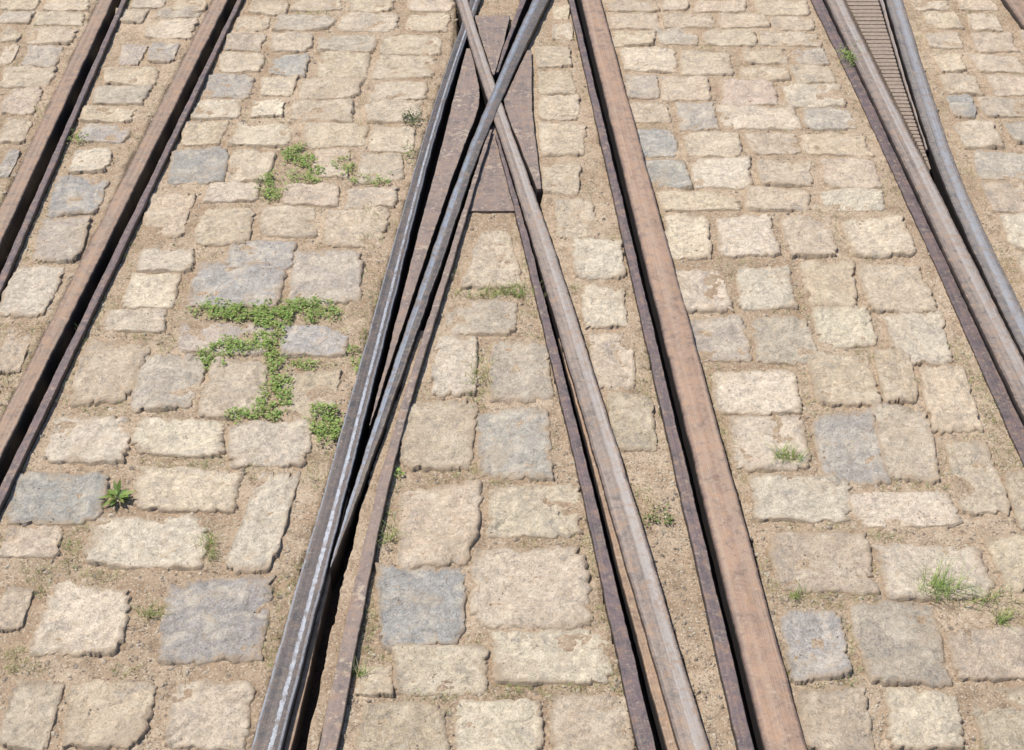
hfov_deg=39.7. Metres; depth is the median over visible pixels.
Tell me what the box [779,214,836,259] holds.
paving sett
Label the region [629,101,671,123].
paving sett
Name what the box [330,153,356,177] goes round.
weed plant
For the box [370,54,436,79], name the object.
paving sett
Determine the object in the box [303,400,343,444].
weed plant
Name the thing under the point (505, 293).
grass tuft
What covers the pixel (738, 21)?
paving sett
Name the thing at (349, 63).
paving sett
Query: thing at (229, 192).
paving sett
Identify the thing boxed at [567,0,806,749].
tram rail
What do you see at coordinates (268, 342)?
weed plant
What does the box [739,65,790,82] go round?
paving sett
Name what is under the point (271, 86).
paving sett
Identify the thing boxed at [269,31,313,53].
paving sett
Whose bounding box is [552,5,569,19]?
paving sett
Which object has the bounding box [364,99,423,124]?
paving sett
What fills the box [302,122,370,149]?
paving sett
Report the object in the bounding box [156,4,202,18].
paving sett
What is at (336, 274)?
paving sett
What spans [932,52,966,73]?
paving sett
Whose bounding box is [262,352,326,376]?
weed plant
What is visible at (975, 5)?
paving sett
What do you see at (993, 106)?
paving sett
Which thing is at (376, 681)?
paving sett
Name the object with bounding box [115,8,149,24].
paving sett
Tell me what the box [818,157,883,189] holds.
paving sett
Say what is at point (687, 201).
paving sett
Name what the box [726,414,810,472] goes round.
paving sett
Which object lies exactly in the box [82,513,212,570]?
paving sett
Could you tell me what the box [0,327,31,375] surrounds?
paving sett
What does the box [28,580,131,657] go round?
paving sett
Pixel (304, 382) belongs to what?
paving sett
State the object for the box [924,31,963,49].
paving sett
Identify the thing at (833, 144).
paving sett
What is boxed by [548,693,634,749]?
paving sett
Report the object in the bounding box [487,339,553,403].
paving sett
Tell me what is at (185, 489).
paving sett
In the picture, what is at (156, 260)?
paving sett
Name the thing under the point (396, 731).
paving sett
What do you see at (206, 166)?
paving sett
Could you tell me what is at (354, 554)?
tram rail
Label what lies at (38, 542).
paving sett
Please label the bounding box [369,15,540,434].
rail crossing casting
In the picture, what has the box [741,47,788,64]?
paving sett
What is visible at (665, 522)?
weed plant
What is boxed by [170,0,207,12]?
paving sett
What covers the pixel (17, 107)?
paving sett
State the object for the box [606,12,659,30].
paving sett
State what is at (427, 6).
paving sett
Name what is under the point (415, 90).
paving sett
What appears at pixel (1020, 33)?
paving sett
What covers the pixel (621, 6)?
paving sett
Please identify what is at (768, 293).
paving sett
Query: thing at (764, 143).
paving sett
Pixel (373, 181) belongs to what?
weed plant
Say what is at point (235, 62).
paving sett
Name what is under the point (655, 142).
paving sett
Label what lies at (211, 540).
grass tuft
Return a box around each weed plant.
[67,129,87,143]
[99,478,135,506]
[187,293,342,327]
[193,336,249,369]
[219,316,288,364]
[224,373,294,423]
[255,169,289,201]
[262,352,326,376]
[279,140,325,183]
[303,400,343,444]
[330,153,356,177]
[338,327,363,372]
[346,172,391,185]
[394,466,404,479]
[401,108,423,125]
[402,144,417,163]
[641,502,680,531]
[835,40,860,68]
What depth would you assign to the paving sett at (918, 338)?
3.47 m
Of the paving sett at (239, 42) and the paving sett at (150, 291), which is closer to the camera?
the paving sett at (150, 291)
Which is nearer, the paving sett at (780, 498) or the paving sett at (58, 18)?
the paving sett at (780, 498)
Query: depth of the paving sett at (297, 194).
3.99 m
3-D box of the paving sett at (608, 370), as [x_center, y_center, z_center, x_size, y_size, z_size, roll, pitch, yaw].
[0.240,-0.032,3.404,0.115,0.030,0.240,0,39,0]
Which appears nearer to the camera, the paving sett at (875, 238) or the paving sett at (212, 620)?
the paving sett at (212, 620)
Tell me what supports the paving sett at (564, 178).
on the ground at (946, 614)
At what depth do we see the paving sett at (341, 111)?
4.38 m
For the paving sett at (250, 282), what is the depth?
3.64 m
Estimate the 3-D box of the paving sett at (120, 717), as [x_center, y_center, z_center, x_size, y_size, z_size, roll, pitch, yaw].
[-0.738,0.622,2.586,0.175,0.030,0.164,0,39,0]
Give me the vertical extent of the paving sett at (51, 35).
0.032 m
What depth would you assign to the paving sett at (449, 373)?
3.38 m
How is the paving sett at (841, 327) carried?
on the ground at (946, 614)
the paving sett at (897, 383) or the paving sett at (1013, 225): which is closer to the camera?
the paving sett at (897, 383)
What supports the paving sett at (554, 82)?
on the ground at (946, 614)
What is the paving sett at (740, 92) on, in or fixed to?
on the ground at (946, 614)
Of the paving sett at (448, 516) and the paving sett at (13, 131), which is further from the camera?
the paving sett at (13, 131)
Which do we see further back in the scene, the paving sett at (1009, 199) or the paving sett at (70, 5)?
the paving sett at (70, 5)
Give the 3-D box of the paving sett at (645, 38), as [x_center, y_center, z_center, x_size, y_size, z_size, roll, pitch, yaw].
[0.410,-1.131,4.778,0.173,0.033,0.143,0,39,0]
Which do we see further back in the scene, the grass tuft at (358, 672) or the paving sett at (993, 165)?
the paving sett at (993, 165)
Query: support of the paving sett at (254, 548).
on the ground at (946, 614)
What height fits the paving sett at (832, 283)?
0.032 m
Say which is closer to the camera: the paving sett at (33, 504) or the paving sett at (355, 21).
the paving sett at (33, 504)
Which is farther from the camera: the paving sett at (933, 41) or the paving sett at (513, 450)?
the paving sett at (933, 41)
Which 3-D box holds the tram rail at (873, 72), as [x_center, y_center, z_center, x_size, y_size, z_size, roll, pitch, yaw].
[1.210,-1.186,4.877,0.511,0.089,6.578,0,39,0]
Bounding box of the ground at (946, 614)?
[0,0,1023,749]
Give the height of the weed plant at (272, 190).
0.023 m
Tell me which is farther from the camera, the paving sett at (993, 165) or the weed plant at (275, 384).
the paving sett at (993, 165)
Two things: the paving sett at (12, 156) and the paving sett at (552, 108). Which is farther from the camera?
the paving sett at (552, 108)
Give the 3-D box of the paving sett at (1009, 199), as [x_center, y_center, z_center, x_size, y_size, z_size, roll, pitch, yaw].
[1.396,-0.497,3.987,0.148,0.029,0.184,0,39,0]
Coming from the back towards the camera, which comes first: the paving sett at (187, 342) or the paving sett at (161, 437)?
the paving sett at (187, 342)
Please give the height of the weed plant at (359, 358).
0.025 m
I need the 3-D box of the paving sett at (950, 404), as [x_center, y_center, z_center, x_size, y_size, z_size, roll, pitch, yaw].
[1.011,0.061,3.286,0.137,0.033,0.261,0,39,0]
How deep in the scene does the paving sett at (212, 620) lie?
2.75 m
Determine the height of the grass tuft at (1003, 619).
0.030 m
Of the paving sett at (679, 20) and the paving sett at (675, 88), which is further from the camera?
the paving sett at (679, 20)
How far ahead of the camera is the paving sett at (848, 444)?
3.15 m
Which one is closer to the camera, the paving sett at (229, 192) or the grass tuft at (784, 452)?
the grass tuft at (784, 452)
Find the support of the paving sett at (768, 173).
on the ground at (946, 614)
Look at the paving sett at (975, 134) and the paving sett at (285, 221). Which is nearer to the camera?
the paving sett at (285, 221)
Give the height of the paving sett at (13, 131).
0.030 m
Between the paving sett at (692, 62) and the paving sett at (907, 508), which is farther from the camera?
the paving sett at (692, 62)
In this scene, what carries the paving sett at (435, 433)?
on the ground at (946, 614)
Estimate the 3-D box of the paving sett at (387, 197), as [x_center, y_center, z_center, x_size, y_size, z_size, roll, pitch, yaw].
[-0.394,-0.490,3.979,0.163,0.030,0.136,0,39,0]
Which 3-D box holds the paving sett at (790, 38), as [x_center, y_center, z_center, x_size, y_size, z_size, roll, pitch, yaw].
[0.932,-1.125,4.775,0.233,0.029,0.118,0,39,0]
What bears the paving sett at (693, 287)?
on the ground at (946, 614)
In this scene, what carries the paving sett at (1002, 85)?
on the ground at (946, 614)
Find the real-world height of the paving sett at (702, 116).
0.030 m
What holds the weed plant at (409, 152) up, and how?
on the ground at (946, 614)
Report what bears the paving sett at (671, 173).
on the ground at (946, 614)
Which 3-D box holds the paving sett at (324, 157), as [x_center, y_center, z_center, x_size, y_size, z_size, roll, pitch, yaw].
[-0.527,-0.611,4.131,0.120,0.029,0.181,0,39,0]
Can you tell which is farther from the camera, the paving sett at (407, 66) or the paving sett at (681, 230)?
the paving sett at (407, 66)
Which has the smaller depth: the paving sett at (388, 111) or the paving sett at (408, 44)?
the paving sett at (388, 111)
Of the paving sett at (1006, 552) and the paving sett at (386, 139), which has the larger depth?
the paving sett at (386, 139)
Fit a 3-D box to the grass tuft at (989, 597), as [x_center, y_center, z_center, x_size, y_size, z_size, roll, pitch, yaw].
[0.913,0.433,2.784,0.167,0.050,0.100,0,39,0]
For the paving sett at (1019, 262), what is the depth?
3.72 m
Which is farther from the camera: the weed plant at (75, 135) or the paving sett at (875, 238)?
the weed plant at (75, 135)
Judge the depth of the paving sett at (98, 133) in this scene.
4.26 m
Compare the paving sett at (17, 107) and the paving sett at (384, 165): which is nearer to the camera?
the paving sett at (384, 165)
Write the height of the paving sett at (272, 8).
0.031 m
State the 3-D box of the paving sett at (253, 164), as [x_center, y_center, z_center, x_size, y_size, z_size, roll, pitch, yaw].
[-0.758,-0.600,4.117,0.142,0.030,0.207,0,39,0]
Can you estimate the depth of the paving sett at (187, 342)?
3.47 m
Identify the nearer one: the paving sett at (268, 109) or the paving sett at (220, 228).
the paving sett at (220, 228)
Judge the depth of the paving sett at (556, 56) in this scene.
4.66 m
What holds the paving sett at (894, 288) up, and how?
on the ground at (946, 614)
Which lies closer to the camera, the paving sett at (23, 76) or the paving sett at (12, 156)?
the paving sett at (12, 156)
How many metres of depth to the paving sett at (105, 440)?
3.16 m
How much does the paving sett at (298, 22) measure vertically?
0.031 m
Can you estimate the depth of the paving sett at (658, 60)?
4.65 m
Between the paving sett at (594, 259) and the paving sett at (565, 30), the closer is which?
the paving sett at (594, 259)
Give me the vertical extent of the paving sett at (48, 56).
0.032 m
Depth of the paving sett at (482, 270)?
3.71 m
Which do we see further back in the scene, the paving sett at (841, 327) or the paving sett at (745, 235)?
the paving sett at (745, 235)
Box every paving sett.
[0,0,40,11]
[0,10,35,24]
[0,25,25,42]
[0,44,19,65]
[0,65,57,88]
[0,86,42,115]
[0,117,32,144]
[0,148,20,178]
[0,265,64,318]
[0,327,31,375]
[0,524,63,558]
[0,583,34,632]
[0,678,64,749]
[1,471,109,526]
[20,44,63,67]
[26,27,79,45]
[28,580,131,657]
[32,215,91,264]
[33,11,84,26]
[42,0,90,11]
[43,415,131,465]
[46,174,109,217]
[62,679,157,749]
[66,147,112,174]
[69,338,150,408]
[77,105,136,122]
[77,123,131,143]
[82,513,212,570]
[91,84,153,105]
[102,66,159,85]
[102,307,166,333]
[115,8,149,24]
[118,44,147,65]
[121,272,181,309]
[130,0,166,8]
[130,353,208,413]
[130,416,225,458]
[132,466,246,514]
[136,247,195,273]
[142,191,195,238]
[143,18,199,40]
[146,42,179,63]
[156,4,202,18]
[156,573,275,665]
[163,678,255,749]
[166,146,228,184]
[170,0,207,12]
[177,322,276,356]
[181,120,229,146]
[181,261,287,310]
[190,98,242,120]
[192,207,255,246]
[197,356,268,420]
[202,181,260,203]
[204,73,255,99]
[218,51,266,72]
[223,32,266,52]
[223,240,297,270]
[225,470,300,575]
[226,122,292,148]
[226,148,276,183]
[226,418,315,469]
[234,15,269,30]
[247,0,289,16]
[249,98,284,118]
[258,204,317,238]
[260,74,298,96]
[268,53,309,78]
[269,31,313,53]
[271,14,336,31]
[274,368,341,422]
[278,324,348,358]
[280,182,339,207]
[287,248,364,306]
[288,0,342,11]
[289,98,354,123]
[297,76,365,99]
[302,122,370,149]
[312,147,350,179]
[315,35,377,53]
[315,50,370,77]
[321,206,390,248]
[336,11,399,32]
[343,186,398,209]
[346,0,395,12]
[354,665,393,697]
[355,152,404,185]
[355,701,449,749]
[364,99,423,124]
[367,80,428,101]
[368,124,415,153]
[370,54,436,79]
[375,562,466,654]
[379,34,442,55]
[391,643,489,696]
[395,479,483,569]
[399,398,478,472]
[405,13,451,32]
[406,0,455,12]
[430,333,477,397]
[444,297,518,336]
[452,698,544,749]
[459,229,524,290]
[467,545,592,630]
[475,405,553,481]
[485,483,582,538]
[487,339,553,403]
[489,628,614,687]
[533,45,571,68]
[536,69,576,95]
[537,94,580,121]
[537,121,586,157]
[541,163,581,196]
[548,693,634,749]
[551,23,573,40]
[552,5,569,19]
[553,197,595,239]
[570,237,626,279]
[579,282,627,329]
[587,332,635,391]
[605,391,656,452]
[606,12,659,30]
[607,0,660,12]
[610,30,656,47]
[618,47,678,73]
[623,74,660,99]
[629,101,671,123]
[637,128,677,158]
[644,159,692,190]
[654,28,698,45]
[654,190,741,212]
[658,75,710,101]
[660,12,715,28]
[661,0,688,11]
[663,212,711,260]
[674,101,719,132]
[675,269,733,313]
[678,49,733,76]
[681,131,742,157]
[689,155,753,189]
[689,314,751,365]
[691,0,746,13]
[700,29,757,47]
[710,368,801,415]
[715,104,802,130]
[715,214,780,258]
[717,13,770,28]
[720,78,778,105]
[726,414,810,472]
[736,264,798,311]
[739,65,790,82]
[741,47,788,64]
[742,131,801,155]
[744,185,810,212]
[747,473,852,523]
[750,314,817,366]
[752,0,810,16]
[754,159,812,187]
[758,31,822,46]
[768,15,815,31]
[768,529,879,596]
[778,608,851,684]
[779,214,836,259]
[781,82,846,108]
[788,64,836,83]
[791,47,829,65]
[793,686,874,749]
[798,258,857,306]
[799,132,874,157]
[801,106,856,131]
[807,351,881,407]
[810,305,877,349]
[810,407,891,487]
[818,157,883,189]
[818,187,885,211]
[840,214,916,259]
[848,600,952,688]
[849,490,963,528]
[855,263,937,313]
[871,402,939,484]
[871,542,994,602]
[873,347,917,404]
[881,310,952,366]
[882,686,964,749]
[912,0,949,11]
[917,364,982,435]
[922,11,964,29]
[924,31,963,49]
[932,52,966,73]
[937,73,983,96]
[943,625,1023,682]
[945,94,976,119]
[945,439,1010,516]
[951,120,1004,149]
[956,0,998,11]
[966,13,1002,32]
[967,54,1023,73]
[969,32,1019,53]
[969,686,1023,749]
[972,150,1023,180]
[974,95,1023,118]
[980,181,1023,213]
[983,534,1023,593]
[985,74,1023,96]
[998,212,1023,250]
[1002,121,1023,144]
[1003,470,1023,530]
[1015,254,1023,282]
[1017,29,1023,44]
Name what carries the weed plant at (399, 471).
on the ground at (946, 614)
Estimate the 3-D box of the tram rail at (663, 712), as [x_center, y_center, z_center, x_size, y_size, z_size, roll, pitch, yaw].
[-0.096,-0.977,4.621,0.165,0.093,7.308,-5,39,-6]
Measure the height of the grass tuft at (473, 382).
0.036 m
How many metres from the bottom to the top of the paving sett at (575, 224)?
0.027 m
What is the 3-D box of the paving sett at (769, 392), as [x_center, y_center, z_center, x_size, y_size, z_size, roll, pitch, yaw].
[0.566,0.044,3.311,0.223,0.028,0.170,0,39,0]
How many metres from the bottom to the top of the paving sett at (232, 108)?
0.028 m
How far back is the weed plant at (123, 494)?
3.02 m
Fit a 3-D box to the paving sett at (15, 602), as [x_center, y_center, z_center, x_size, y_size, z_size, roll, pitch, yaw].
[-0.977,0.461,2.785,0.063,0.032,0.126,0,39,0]
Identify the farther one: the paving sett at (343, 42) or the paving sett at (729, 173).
the paving sett at (343, 42)
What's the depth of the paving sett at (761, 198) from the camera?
3.96 m
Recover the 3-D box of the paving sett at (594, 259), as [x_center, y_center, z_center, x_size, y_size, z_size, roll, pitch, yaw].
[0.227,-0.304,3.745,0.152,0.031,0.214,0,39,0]
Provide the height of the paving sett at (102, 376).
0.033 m
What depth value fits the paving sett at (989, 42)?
4.74 m
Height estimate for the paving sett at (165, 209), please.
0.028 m
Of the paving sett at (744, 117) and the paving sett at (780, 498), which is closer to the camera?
the paving sett at (780, 498)
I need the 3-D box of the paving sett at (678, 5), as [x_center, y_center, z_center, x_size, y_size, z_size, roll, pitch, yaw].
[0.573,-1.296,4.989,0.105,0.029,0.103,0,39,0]
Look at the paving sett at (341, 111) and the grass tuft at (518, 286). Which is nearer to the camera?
the grass tuft at (518, 286)
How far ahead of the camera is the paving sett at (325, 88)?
4.49 m
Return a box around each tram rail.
[0,0,128,299]
[0,0,243,514]
[251,0,481,749]
[306,0,550,749]
[454,0,709,749]
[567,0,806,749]
[810,0,1023,466]
[878,0,1023,360]
[1000,0,1023,29]
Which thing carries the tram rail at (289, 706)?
on the ground at (946, 614)
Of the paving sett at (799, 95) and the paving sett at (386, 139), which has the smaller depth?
the paving sett at (386, 139)
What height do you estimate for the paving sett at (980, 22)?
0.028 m
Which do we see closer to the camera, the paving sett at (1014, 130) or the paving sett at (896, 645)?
the paving sett at (896, 645)
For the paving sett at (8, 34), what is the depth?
4.79 m
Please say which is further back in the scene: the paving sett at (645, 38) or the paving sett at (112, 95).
the paving sett at (645, 38)
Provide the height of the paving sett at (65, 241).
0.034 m
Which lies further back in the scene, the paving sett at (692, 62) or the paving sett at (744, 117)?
the paving sett at (692, 62)
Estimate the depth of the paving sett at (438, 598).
2.78 m
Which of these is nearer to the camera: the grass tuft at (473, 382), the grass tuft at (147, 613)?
the grass tuft at (147, 613)
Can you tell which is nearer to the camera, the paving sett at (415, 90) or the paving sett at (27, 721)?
the paving sett at (27, 721)
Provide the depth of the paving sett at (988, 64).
4.62 m
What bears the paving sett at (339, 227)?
on the ground at (946, 614)
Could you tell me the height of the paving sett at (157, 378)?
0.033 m
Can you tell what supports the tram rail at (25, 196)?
on the ground at (946, 614)
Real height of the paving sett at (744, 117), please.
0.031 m
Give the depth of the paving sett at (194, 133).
4.26 m
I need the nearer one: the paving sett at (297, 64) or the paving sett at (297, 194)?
the paving sett at (297, 194)
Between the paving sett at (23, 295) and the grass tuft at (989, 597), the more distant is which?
the paving sett at (23, 295)
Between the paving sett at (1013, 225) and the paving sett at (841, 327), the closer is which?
the paving sett at (841, 327)
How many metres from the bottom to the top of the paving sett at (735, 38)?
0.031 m
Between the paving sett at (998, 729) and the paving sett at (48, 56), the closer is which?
the paving sett at (998, 729)
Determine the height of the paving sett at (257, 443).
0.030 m
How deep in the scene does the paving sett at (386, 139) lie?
4.23 m
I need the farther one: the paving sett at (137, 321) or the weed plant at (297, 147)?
the weed plant at (297, 147)
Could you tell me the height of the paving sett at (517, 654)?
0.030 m
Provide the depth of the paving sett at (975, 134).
4.25 m
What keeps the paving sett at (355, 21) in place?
on the ground at (946, 614)
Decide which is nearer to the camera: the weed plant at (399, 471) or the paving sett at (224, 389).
the weed plant at (399, 471)
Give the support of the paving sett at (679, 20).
on the ground at (946, 614)
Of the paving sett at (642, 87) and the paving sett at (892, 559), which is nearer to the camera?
the paving sett at (892, 559)
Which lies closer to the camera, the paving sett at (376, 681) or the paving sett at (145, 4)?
the paving sett at (376, 681)
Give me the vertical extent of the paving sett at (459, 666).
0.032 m
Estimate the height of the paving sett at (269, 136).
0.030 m
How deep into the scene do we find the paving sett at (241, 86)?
4.51 m
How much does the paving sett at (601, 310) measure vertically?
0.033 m
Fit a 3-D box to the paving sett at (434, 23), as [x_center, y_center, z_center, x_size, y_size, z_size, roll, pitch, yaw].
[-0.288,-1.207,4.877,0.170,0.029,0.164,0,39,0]
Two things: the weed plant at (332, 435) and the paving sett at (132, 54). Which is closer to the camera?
the weed plant at (332, 435)
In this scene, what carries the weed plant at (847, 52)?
on the ground at (946, 614)
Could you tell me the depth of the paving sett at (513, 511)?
2.99 m
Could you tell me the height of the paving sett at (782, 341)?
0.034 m
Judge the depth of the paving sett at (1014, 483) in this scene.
3.03 m
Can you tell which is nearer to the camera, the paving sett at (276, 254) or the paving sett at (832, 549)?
the paving sett at (832, 549)
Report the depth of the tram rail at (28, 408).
3.73 m
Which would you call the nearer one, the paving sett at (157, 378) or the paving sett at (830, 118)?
the paving sett at (157, 378)
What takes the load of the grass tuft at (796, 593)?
on the ground at (946, 614)
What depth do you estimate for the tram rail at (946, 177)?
4.07 m
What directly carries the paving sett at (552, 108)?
on the ground at (946, 614)
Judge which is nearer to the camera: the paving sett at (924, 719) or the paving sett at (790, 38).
the paving sett at (924, 719)
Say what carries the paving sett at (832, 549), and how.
on the ground at (946, 614)
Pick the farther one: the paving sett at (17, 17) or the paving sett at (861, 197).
the paving sett at (17, 17)
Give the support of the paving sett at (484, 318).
on the ground at (946, 614)
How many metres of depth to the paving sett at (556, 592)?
2.82 m
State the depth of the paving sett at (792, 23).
4.87 m
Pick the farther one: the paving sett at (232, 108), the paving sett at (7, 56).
the paving sett at (7, 56)
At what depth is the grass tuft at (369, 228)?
3.83 m
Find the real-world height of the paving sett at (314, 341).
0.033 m
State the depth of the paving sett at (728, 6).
4.97 m
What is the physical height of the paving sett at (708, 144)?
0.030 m
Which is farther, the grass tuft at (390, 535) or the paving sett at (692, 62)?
the paving sett at (692, 62)
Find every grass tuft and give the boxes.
[6,84,46,124]
[123,599,175,620]
[187,520,227,571]
[347,657,381,676]
[351,192,382,259]
[371,518,403,553]
[455,279,546,302]
[459,341,496,425]
[495,278,542,295]
[764,437,811,465]
[785,579,804,600]
[902,554,986,604]
[936,578,1015,612]
[982,605,1021,630]
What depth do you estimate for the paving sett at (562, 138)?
4.23 m
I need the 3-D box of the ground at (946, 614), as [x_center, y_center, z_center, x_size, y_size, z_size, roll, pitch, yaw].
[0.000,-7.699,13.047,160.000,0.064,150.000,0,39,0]
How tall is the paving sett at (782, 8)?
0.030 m
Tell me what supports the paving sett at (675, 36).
on the ground at (946, 614)
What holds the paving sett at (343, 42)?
on the ground at (946, 614)
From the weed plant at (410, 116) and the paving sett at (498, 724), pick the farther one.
the weed plant at (410, 116)
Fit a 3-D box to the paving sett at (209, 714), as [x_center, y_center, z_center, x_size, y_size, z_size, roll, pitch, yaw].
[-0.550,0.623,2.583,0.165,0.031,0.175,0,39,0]
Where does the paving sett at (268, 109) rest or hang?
on the ground at (946, 614)
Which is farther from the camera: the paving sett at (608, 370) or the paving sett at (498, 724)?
the paving sett at (608, 370)
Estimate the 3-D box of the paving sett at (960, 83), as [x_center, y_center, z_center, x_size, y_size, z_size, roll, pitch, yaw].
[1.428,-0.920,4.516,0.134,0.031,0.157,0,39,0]
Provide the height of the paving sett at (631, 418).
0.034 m
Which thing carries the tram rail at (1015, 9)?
on the ground at (946, 614)
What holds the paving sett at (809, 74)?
on the ground at (946, 614)
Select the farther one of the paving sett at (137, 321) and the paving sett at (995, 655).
the paving sett at (137, 321)
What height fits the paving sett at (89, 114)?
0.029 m
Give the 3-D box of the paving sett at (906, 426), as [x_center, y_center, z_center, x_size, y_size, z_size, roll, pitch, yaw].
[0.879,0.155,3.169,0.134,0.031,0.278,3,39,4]
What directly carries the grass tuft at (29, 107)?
on the ground at (946, 614)
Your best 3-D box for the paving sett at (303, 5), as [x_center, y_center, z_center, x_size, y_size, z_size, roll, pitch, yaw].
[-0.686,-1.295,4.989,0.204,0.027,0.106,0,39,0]
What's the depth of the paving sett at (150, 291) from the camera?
3.62 m
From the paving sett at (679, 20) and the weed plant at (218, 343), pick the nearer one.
the weed plant at (218, 343)
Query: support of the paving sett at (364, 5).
on the ground at (946, 614)
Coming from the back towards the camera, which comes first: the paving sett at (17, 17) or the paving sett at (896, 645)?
the paving sett at (17, 17)
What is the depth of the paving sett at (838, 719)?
2.57 m
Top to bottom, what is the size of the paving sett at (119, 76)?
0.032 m
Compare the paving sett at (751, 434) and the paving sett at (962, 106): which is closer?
the paving sett at (751, 434)
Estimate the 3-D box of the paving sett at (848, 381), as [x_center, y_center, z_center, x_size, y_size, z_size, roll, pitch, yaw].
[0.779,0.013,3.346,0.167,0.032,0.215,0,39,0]
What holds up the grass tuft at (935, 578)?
on the ground at (946, 614)
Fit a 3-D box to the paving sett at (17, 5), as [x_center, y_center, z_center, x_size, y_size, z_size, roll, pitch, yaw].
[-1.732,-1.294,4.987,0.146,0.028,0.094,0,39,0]
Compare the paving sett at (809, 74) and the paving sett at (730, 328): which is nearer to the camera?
the paving sett at (730, 328)
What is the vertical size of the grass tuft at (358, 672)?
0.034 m
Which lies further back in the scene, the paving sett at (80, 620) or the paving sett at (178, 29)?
the paving sett at (178, 29)
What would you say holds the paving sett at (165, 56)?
on the ground at (946, 614)
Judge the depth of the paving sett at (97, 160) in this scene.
4.13 m
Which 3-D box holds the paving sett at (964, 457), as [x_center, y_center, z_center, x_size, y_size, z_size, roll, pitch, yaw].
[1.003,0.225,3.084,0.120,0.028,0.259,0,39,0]
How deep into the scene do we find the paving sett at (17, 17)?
4.90 m
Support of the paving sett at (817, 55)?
on the ground at (946, 614)
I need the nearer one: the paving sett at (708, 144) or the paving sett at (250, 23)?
the paving sett at (708, 144)
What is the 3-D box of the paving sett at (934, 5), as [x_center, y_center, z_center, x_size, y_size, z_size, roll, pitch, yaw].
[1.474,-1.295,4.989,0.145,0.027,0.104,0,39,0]
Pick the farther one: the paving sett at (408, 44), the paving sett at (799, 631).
the paving sett at (408, 44)
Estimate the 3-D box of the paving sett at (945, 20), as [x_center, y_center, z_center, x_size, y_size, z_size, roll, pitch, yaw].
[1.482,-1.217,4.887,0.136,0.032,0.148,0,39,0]
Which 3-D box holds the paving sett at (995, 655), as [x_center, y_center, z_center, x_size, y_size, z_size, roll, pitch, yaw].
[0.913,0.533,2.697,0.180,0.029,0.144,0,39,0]
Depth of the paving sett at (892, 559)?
2.85 m
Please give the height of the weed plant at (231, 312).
0.026 m
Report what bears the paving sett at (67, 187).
on the ground at (946, 614)

